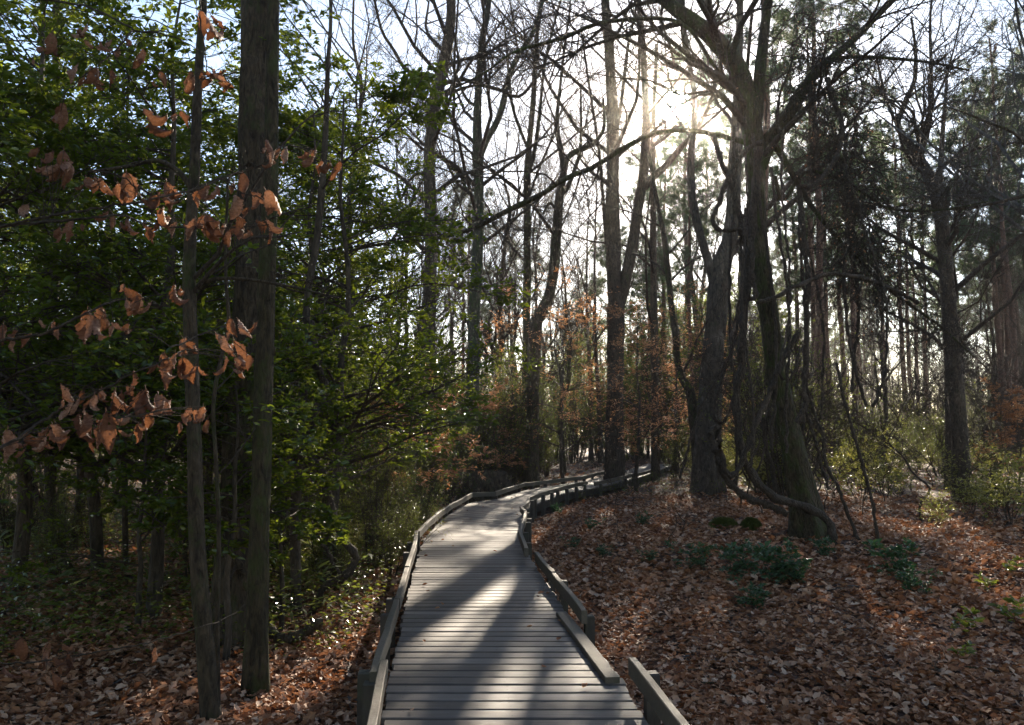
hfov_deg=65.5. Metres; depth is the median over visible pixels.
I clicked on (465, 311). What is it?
bare tree
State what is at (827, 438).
sapling
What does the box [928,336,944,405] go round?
bare tree
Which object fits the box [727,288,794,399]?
evergreen tree
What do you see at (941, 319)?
bare tree
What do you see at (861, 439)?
sapling
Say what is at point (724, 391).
sapling
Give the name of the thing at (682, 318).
bare tree
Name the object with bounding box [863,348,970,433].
shrub
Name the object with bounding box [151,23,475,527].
evergreen tree
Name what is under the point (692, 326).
evergreen tree
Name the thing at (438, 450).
beech sapling
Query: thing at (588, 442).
shrub
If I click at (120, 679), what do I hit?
fallen twig
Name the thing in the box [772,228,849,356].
bare tree
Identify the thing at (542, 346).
bare tree
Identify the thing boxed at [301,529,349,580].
shrub
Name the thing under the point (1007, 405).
beech sapling
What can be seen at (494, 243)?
pine tree
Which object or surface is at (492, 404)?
beech sapling
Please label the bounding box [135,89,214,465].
bare tree
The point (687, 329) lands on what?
evergreen tree
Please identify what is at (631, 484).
sapling
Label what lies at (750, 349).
evergreen tree
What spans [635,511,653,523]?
seedling bush
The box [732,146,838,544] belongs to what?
hanging vine
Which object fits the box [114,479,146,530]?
shrub
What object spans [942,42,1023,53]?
beech branch
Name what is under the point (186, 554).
shrub
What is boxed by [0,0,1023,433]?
sky
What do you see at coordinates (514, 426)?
shrub
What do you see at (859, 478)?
shrub
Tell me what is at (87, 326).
beech branch
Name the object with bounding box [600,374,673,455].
shrub
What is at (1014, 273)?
bare tree
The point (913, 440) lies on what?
shrub
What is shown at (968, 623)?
seedling
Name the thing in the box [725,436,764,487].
shrub
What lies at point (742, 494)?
hanging vine
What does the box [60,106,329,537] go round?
evergreen tree
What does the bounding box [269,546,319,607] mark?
shrub
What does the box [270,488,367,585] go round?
shrub
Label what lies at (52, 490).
tree
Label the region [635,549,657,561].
seedling bush
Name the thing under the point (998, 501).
shrub
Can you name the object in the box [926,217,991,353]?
pine tree
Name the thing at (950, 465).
shrub
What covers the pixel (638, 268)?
bare tree
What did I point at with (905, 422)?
sapling
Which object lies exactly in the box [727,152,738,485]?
hanging vine
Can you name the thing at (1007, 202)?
tree
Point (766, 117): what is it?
pine tree
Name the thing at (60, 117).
beech branch
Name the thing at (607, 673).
loose board
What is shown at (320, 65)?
evergreen tree
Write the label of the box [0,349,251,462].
beech branch
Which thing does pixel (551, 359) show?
bare tree
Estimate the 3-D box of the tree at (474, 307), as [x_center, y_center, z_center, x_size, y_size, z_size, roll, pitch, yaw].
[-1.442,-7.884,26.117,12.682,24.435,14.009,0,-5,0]
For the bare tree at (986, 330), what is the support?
on the ground
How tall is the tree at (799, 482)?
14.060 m
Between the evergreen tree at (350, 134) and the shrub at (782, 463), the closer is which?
the evergreen tree at (350, 134)
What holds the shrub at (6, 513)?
on the ground
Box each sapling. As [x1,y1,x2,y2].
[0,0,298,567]
[211,178,299,702]
[276,222,528,476]
[327,395,431,496]
[360,363,494,507]
[442,262,676,483]
[452,376,529,470]
[536,295,711,490]
[548,278,761,476]
[587,456,642,535]
[620,451,653,507]
[641,338,758,445]
[646,448,699,527]
[650,459,702,547]
[684,333,794,502]
[690,312,843,489]
[695,303,836,505]
[710,256,857,445]
[721,399,815,512]
[722,370,762,429]
[743,364,815,445]
[754,338,869,490]
[794,391,860,509]
[795,252,985,520]
[798,392,865,497]
[807,392,890,498]
[811,381,882,447]
[814,392,901,513]
[818,398,875,479]
[842,352,934,466]
[852,344,946,489]
[852,394,921,500]
[879,381,937,474]
[886,357,988,485]
[894,326,1023,475]
[917,369,1023,504]
[922,362,986,430]
[935,335,1023,468]
[935,342,1023,473]
[937,332,1023,472]
[939,341,1023,450]
[940,393,1023,511]
[947,368,1023,485]
[966,382,1018,445]
[972,377,1023,495]
[978,412,1023,483]
[995,395,1023,445]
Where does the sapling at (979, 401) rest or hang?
on the ground
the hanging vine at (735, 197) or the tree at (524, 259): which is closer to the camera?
the hanging vine at (735, 197)
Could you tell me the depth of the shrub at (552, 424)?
32.05 m
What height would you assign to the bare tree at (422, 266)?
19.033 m
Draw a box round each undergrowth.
[0,467,1017,671]
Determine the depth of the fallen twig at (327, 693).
5.58 m
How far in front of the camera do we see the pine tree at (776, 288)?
41.95 m
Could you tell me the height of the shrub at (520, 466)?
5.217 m
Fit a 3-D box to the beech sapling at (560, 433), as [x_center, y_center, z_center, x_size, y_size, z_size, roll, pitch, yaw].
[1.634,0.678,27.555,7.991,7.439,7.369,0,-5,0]
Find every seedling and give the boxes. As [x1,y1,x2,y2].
[946,606,984,632]
[947,640,976,658]
[974,571,997,592]
[986,594,1023,622]
[1002,555,1023,574]
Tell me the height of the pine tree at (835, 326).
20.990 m
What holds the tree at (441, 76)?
on the ground
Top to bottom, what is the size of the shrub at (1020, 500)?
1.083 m
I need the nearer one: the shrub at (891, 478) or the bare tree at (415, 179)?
the shrub at (891, 478)
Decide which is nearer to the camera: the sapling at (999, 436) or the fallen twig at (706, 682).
the fallen twig at (706, 682)
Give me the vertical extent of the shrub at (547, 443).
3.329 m
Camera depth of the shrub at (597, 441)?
47.25 m
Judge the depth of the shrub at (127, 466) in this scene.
24.48 m
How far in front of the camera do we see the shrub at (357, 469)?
14.90 m
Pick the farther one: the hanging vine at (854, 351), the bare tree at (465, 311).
the bare tree at (465, 311)
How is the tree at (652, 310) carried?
on the ground
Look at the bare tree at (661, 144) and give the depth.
62.27 m
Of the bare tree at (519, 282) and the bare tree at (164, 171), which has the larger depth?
the bare tree at (519, 282)
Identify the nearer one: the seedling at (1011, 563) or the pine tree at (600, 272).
the seedling at (1011, 563)
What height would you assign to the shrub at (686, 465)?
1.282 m
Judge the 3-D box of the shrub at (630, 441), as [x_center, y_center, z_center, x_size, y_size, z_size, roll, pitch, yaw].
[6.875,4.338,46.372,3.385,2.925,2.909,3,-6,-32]
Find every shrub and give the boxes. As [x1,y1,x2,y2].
[0,428,97,540]
[0,456,78,554]
[0,463,16,498]
[0,477,47,551]
[2,458,134,551]
[10,450,104,495]
[32,501,80,544]
[38,466,74,517]
[41,462,73,505]
[57,428,143,535]
[99,447,172,488]
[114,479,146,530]
[133,394,274,580]
[269,460,324,569]
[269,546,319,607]
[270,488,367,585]
[271,396,381,545]
[276,545,325,592]
[284,531,319,571]
[301,512,325,553]
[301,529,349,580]
[307,399,409,511]
[315,512,411,590]
[319,391,431,537]
[337,426,436,570]
[339,482,395,550]
[340,312,448,404]
[343,520,375,564]
[352,364,457,480]
[356,327,457,443]
[361,492,460,578]
[364,351,506,459]
[365,397,417,482]
[365,437,449,520]
[373,441,415,492]
[373,486,434,553]
[373,492,395,524]
[386,451,454,534]
[393,498,432,528]
[397,431,463,503]
[406,340,517,491]
[414,490,449,514]
[419,416,495,504]
[435,417,518,497]
[448,375,582,478]
[450,339,557,483]
[451,347,548,465]
[454,342,568,469]
[454,396,535,470]
[455,351,556,477]
[455,392,544,484]
[458,403,544,480]
[458,404,522,478]
[483,341,576,481]
[501,358,570,479]
[518,410,563,480]
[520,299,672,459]
[539,387,575,476]
[540,405,558,469]
[543,324,629,463]
[556,398,624,461]
[565,395,634,446]
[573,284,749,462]
[582,416,604,453]
[586,361,670,458]
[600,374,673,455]
[603,424,650,459]
[624,424,650,459]
[633,366,685,458]
[648,411,691,478]
[659,307,762,443]
[661,289,904,495]
[678,424,689,456]
[680,458,691,478]
[682,323,843,475]
[696,371,756,440]
[721,418,744,468]
[722,434,734,463]
[722,445,732,471]
[723,442,735,469]
[724,440,783,494]
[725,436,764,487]
[728,430,784,488]
[745,384,831,487]
[747,425,836,492]
[780,460,820,485]
[821,386,927,485]
[822,418,907,501]
[830,434,903,484]
[832,375,871,461]
[833,418,850,456]
[857,435,923,497]
[858,383,935,465]
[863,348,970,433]
[869,391,971,476]
[876,455,919,496]
[887,433,924,466]
[897,416,938,469]
[899,402,940,457]
[914,440,943,474]
[916,431,944,472]
[916,488,958,528]
[922,411,944,450]
[923,442,1010,497]
[926,381,1003,460]
[933,441,1003,498]
[941,374,1001,453]
[943,473,988,513]
[960,461,1023,515]
[962,438,1023,502]
[969,437,1003,478]
[972,446,1023,524]
[994,456,1023,499]
[1009,442,1023,472]
[1009,486,1023,513]
[1011,464,1023,494]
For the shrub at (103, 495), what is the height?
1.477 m
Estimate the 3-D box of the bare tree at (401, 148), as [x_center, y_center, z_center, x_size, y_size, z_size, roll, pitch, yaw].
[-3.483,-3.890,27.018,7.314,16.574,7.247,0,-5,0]
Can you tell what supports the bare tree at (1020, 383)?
on the ground
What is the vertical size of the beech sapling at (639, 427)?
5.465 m
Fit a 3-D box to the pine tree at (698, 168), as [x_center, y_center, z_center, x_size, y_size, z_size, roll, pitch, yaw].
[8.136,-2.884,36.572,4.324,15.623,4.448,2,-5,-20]
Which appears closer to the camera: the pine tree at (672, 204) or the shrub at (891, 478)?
the shrub at (891, 478)
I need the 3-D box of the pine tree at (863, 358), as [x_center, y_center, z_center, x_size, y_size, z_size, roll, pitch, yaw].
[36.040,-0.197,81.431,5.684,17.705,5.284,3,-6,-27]
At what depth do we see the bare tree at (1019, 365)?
38.36 m
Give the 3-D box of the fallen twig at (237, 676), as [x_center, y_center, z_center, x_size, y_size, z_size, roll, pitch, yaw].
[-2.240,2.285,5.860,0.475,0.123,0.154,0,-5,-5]
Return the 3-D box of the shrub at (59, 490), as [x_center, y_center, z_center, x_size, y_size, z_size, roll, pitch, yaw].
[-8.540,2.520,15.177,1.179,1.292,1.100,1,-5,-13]
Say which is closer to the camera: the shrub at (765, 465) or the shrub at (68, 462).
the shrub at (68, 462)
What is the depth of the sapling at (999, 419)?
16.11 m
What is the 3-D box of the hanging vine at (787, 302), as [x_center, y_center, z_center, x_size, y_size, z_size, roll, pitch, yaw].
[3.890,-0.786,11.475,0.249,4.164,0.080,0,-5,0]
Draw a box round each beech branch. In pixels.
[0,140,341,228]
[0,211,283,247]
[0,283,257,371]
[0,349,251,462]
[0,604,245,693]
[32,0,234,137]
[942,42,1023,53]
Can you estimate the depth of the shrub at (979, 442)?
28.05 m
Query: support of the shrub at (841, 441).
on the ground
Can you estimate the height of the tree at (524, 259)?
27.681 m
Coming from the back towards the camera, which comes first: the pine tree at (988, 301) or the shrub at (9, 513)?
the pine tree at (988, 301)
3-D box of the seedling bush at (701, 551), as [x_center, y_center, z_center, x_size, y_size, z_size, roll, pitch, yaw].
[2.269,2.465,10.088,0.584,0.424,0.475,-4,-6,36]
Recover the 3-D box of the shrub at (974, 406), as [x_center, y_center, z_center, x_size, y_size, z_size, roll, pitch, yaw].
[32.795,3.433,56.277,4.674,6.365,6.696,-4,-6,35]
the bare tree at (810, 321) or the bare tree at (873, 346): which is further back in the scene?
the bare tree at (810, 321)
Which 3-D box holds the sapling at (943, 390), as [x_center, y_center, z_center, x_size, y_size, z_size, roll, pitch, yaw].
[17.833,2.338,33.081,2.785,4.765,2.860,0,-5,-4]
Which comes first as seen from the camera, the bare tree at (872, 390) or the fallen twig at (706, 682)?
the fallen twig at (706, 682)
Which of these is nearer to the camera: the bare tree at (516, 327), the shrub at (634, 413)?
the bare tree at (516, 327)
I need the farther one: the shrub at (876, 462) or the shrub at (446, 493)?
the shrub at (876, 462)
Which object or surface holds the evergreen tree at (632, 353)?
on the ground
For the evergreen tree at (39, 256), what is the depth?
7.66 m
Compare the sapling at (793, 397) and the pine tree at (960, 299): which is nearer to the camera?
the sapling at (793, 397)
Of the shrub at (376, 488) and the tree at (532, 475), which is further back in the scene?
the tree at (532, 475)
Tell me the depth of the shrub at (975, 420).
45.05 m
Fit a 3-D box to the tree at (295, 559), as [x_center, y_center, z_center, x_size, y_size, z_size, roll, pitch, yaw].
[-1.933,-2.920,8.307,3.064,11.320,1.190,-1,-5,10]
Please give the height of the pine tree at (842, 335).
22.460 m
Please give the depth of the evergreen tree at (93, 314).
22.21 m
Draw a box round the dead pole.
[16,459,74,571]
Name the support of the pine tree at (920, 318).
on the ground
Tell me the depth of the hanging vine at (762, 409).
11.33 m
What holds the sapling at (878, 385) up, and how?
on the ground
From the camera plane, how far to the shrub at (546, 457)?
28.71 m
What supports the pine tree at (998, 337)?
on the ground
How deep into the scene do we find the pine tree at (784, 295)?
65.11 m
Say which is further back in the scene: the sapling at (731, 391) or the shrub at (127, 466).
the sapling at (731, 391)
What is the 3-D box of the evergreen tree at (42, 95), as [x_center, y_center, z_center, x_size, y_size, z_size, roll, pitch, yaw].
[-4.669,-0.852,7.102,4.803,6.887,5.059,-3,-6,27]
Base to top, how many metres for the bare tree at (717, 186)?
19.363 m
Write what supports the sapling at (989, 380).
on the ground
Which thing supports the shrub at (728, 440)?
on the ground
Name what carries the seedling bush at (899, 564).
on the ground
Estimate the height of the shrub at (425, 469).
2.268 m
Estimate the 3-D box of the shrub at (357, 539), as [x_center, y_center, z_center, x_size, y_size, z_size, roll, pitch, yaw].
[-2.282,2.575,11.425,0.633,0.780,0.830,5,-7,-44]
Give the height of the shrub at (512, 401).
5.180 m
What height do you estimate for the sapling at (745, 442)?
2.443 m
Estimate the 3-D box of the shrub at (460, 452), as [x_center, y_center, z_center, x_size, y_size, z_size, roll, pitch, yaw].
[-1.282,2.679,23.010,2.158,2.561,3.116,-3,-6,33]
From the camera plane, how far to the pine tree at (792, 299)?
101.59 m
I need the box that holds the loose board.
[556,612,619,683]
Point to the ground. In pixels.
(662, 558)
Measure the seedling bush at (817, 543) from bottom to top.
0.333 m
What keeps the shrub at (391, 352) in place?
on the ground
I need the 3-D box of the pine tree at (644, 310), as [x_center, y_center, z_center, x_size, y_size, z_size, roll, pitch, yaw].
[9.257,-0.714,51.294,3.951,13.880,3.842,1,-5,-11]
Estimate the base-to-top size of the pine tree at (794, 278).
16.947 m
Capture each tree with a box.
[0,0,237,591]
[0,0,276,554]
[0,0,311,575]
[0,0,384,620]
[0,1,177,542]
[0,22,310,549]
[0,172,161,457]
[0,234,175,444]
[10,9,430,440]
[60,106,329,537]
[89,0,364,720]
[111,106,407,472]
[116,95,229,460]
[117,0,646,506]
[117,254,181,492]
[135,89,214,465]
[148,60,543,584]
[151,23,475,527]
[203,0,486,365]
[208,42,358,290]
[210,0,274,649]
[241,0,278,699]
[273,256,369,445]
[277,178,342,278]
[279,0,480,614]
[281,0,637,483]
[281,0,1023,541]
[282,247,428,493]
[313,0,724,489]
[314,4,516,375]
[330,166,410,359]
[336,63,472,362]
[337,89,489,353]
[356,169,467,367]
[369,178,490,387]
[381,111,504,386]
[382,121,502,375]
[388,143,509,407]
[401,290,461,368]
[408,195,521,408]
[420,13,596,444]
[422,0,794,488]
[429,0,772,482]
[437,185,504,387]
[437,210,514,389]
[439,116,571,391]
[440,23,715,482]
[440,203,496,401]
[447,191,546,387]
[448,148,556,380]
[465,179,553,391]
[471,97,605,414]
[480,263,522,389]
[481,125,622,473]
[485,80,636,411]
[492,230,548,378]
[496,209,600,458]
[504,221,548,341]
[509,191,599,456]
[509,272,557,392]
[520,320,554,377]
[524,70,679,461]
[528,41,695,462]
[528,56,744,460]
[533,286,591,402]
[541,205,603,445]
[541,309,606,421]
[543,209,606,383]
[545,0,710,450]
[551,219,622,449]
[557,321,650,415]
[560,291,599,448]
[567,259,606,380]
[569,294,606,451]
[570,5,776,375]
[575,0,1017,494]
[579,199,640,377]
[581,218,669,428]
[595,296,687,457]
[598,256,676,445]
[600,312,666,429]
[614,0,757,336]
[621,147,711,458]
[621,209,704,404]
[622,221,683,360]
[624,50,729,452]
[625,250,681,353]
[639,126,726,469]
[658,275,705,419]
[658,298,705,409]
[661,123,798,421]
[661,294,706,416]
[666,181,777,396]
[675,168,795,402]
[685,265,809,428]
[700,86,783,282]
[709,0,824,426]
[724,0,1023,277]
[724,318,762,440]
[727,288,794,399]
[734,186,823,409]
[734,272,798,368]
[741,0,875,464]
[741,116,848,400]
[742,0,896,476]
[750,239,803,341]
[753,325,811,414]
[754,271,813,389]
[769,202,810,394]
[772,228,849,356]
[774,251,810,366]
[776,143,876,465]
[778,279,836,373]
[779,0,1023,503]
[782,77,889,432]
[790,316,849,403]
[794,0,1023,489]
[795,127,907,468]
[800,179,940,471]
[823,284,850,406]
[826,148,893,441]
[828,253,923,432]
[829,273,875,375]
[829,332,840,375]
[830,292,895,419]
[835,282,895,421]
[836,310,899,416]
[848,133,905,453]
[857,86,938,457]
[860,288,894,410]
[860,314,879,371]
[872,180,937,416]
[876,136,935,454]
[889,138,963,442]
[889,253,998,405]
[890,266,941,384]
[896,267,941,432]
[899,320,943,410]
[909,320,940,377]
[913,236,994,336]
[914,77,1023,465]
[916,277,991,399]
[917,179,1023,460]
[917,205,982,374]
[922,233,1023,454]
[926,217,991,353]
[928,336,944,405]
[934,9,1023,468]
[935,146,1023,347]
[945,106,1023,432]
[946,38,1023,407]
[950,155,1023,360]
[960,216,1023,380]
[965,170,1023,393]
[970,213,1023,372]
[985,226,1023,438]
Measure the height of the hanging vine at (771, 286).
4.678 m
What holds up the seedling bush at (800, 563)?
on the ground
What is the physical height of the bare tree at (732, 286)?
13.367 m
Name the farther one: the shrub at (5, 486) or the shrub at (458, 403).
the shrub at (458, 403)
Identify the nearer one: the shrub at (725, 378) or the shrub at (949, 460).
the shrub at (949, 460)
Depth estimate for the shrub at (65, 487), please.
18.80 m
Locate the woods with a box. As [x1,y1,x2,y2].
[34,274,1022,440]
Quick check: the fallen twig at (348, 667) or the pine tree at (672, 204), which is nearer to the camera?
the fallen twig at (348, 667)
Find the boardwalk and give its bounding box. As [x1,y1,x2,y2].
[357,464,689,724]
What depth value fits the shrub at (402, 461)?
23.74 m
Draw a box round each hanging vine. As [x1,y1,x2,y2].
[304,320,359,614]
[304,491,348,592]
[679,339,737,478]
[707,424,788,516]
[711,134,758,300]
[711,140,764,235]
[712,202,747,424]
[714,332,800,478]
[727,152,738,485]
[728,125,744,345]
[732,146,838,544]
[740,207,754,467]
[741,134,767,480]
[751,133,777,449]
[756,272,919,304]
[769,167,791,452]
[777,129,803,381]
[794,185,810,423]
[798,77,844,190]
[798,179,818,476]
[804,409,829,489]
[805,236,825,419]
[806,389,860,541]
[835,362,880,542]
[842,144,888,407]
[844,206,860,390]
[856,198,888,366]
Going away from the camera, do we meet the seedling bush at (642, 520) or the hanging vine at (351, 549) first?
the hanging vine at (351, 549)
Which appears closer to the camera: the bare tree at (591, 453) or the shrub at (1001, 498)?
the shrub at (1001, 498)
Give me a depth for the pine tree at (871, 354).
88.62 m
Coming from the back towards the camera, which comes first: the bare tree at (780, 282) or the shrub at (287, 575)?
the bare tree at (780, 282)
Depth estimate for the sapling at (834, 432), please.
26.40 m
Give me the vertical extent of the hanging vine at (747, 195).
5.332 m
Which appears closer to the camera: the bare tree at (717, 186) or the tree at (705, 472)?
the tree at (705, 472)
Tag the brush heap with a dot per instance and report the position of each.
(497, 480)
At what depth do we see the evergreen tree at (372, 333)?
19.25 m
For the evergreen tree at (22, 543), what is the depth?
9.20 m
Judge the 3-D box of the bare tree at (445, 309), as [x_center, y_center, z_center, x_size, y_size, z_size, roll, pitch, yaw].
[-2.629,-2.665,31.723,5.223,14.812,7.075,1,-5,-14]
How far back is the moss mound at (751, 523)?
12.71 m
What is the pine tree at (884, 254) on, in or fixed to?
on the ground
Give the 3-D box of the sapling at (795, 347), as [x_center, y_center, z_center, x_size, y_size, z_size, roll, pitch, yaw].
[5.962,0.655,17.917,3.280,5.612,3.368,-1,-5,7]
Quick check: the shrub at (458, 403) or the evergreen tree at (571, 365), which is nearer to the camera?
the shrub at (458, 403)
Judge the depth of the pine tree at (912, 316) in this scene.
91.12 m
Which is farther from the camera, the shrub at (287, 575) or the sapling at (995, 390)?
the sapling at (995, 390)
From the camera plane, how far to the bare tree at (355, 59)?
21.99 m
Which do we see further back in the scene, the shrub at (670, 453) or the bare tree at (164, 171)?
the bare tree at (164, 171)
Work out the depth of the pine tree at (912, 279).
61.37 m
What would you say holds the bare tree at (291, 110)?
on the ground
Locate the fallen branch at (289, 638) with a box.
[268,618,322,643]
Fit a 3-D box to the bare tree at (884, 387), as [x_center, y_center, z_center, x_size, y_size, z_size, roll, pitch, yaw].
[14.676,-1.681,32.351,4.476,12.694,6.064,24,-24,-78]
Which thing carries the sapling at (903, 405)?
on the ground
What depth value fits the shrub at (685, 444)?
44.94 m
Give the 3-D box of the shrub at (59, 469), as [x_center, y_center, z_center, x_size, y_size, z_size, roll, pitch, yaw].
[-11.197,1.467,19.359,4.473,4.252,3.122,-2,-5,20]
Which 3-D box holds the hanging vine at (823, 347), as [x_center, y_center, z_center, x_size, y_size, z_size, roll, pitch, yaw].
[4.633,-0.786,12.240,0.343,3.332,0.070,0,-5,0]
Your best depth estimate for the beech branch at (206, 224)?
2.83 m
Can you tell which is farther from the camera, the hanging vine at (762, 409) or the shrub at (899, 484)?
the shrub at (899, 484)
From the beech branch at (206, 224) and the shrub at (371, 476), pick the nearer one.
the beech branch at (206, 224)
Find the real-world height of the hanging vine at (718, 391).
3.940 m
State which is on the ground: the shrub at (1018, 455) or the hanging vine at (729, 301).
the shrub at (1018, 455)
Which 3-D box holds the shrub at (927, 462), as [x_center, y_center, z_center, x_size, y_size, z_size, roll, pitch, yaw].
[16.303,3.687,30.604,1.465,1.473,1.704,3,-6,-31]
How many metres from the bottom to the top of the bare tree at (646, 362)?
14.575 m
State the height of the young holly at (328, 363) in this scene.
2.764 m
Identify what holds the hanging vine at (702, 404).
hanging from the tree at (799, 482)
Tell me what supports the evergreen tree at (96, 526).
on the ground
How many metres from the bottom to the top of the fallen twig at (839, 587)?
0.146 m
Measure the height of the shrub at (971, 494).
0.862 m
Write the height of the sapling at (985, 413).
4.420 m
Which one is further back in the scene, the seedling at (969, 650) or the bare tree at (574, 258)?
the bare tree at (574, 258)
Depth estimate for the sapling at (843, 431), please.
18.86 m
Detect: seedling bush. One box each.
[550,502,564,512]
[558,536,580,547]
[584,517,606,528]
[596,543,616,556]
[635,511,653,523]
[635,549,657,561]
[664,540,712,569]
[707,538,759,579]
[726,576,772,610]
[738,537,800,584]
[754,549,812,583]
[807,535,836,555]
[862,536,922,575]
[894,564,942,592]
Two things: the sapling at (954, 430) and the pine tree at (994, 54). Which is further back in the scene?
the pine tree at (994, 54)
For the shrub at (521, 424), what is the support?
on the ground
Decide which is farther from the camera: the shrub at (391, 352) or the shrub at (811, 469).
the shrub at (391, 352)
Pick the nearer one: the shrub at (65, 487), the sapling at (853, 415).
the shrub at (65, 487)
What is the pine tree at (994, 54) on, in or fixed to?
on the ground
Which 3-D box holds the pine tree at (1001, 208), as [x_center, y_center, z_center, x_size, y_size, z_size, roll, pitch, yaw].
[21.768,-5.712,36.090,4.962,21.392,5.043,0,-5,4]
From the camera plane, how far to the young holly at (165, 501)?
6.43 m
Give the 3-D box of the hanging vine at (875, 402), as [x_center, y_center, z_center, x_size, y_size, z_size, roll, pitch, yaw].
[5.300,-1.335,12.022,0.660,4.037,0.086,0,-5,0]
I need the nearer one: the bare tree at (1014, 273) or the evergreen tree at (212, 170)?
the evergreen tree at (212, 170)
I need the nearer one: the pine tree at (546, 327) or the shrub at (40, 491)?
the shrub at (40, 491)
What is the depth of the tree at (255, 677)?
5.82 m
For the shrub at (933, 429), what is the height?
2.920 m
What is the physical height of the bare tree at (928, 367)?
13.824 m
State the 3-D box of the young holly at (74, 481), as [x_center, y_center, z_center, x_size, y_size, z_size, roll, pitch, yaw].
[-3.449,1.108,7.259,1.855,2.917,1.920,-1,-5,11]
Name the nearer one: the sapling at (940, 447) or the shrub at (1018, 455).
the sapling at (940, 447)
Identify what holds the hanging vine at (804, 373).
hanging from the vine tangle
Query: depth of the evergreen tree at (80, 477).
11.81 m
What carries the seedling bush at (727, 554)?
on the ground
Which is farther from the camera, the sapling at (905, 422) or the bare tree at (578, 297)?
the bare tree at (578, 297)
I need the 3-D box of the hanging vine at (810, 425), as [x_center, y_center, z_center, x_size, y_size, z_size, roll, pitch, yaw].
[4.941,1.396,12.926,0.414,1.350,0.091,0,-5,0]
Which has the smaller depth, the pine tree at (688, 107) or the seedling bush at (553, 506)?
the seedling bush at (553, 506)
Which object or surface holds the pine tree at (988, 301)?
on the ground
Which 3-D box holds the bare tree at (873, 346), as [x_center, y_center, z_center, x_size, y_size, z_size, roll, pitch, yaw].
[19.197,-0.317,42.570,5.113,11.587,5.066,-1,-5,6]
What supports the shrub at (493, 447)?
on the ground
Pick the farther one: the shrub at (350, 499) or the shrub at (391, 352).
the shrub at (391, 352)
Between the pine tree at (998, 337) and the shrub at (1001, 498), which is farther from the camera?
the pine tree at (998, 337)
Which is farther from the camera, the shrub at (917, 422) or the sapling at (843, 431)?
the shrub at (917, 422)
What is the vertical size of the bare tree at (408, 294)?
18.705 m
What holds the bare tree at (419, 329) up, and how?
on the ground
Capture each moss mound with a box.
[708,516,738,528]
[739,515,761,530]
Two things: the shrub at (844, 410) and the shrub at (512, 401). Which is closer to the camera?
the shrub at (512, 401)
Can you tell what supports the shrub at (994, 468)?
on the ground
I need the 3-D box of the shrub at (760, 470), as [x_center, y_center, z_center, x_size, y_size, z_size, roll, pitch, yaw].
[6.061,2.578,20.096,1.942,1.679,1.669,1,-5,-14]
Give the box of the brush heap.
[447,464,525,503]
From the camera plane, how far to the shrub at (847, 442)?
23.23 m
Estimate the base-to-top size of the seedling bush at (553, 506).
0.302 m
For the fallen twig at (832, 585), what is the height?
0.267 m
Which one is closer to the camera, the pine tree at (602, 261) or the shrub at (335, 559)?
the shrub at (335, 559)
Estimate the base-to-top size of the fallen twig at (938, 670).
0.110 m
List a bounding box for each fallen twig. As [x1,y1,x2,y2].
[0,698,36,712]
[85,672,145,692]
[180,664,241,680]
[324,692,385,709]
[338,641,359,676]
[662,679,730,686]
[684,654,742,662]
[711,605,740,625]
[800,573,858,587]
[815,585,859,594]
[843,623,873,630]
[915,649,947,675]
[937,641,1016,673]
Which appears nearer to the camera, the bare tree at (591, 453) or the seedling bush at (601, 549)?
the seedling bush at (601, 549)
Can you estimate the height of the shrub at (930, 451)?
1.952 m
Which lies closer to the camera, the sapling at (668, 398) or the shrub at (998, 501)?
the shrub at (998, 501)
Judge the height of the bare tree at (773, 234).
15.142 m
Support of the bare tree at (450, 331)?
on the ground
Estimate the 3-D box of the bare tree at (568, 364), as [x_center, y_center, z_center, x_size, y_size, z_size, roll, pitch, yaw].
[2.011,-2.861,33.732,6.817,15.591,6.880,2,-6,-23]
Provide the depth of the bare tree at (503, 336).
29.89 m
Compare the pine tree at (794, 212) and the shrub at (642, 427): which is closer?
the pine tree at (794, 212)
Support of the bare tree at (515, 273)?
on the ground
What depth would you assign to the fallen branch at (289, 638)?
6.88 m
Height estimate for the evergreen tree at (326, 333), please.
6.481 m
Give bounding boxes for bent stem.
[207,508,247,590]
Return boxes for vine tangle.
[710,0,978,361]
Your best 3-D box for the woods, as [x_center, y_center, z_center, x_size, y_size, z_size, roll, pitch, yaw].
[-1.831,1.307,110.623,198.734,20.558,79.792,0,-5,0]
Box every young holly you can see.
[0,326,223,625]
[78,300,357,660]
[170,351,361,631]
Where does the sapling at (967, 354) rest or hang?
on the ground
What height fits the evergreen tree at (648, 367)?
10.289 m
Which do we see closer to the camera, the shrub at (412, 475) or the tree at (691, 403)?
the shrub at (412, 475)
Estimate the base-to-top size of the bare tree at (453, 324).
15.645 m
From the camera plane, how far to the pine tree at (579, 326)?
71.92 m
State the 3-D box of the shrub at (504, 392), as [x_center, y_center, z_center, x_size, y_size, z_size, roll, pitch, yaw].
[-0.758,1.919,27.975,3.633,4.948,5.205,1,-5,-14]
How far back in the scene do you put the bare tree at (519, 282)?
78.57 m
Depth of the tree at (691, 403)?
22.27 m
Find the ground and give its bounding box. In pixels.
[0,440,1023,724]
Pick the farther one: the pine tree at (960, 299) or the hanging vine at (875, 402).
the pine tree at (960, 299)
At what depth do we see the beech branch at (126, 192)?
2.68 m
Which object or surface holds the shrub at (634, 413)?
on the ground
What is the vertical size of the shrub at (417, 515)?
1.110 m
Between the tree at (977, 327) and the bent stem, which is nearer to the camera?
the bent stem
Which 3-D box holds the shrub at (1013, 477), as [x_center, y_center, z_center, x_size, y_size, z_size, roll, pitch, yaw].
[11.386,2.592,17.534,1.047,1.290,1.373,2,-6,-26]
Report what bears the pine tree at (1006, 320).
on the ground

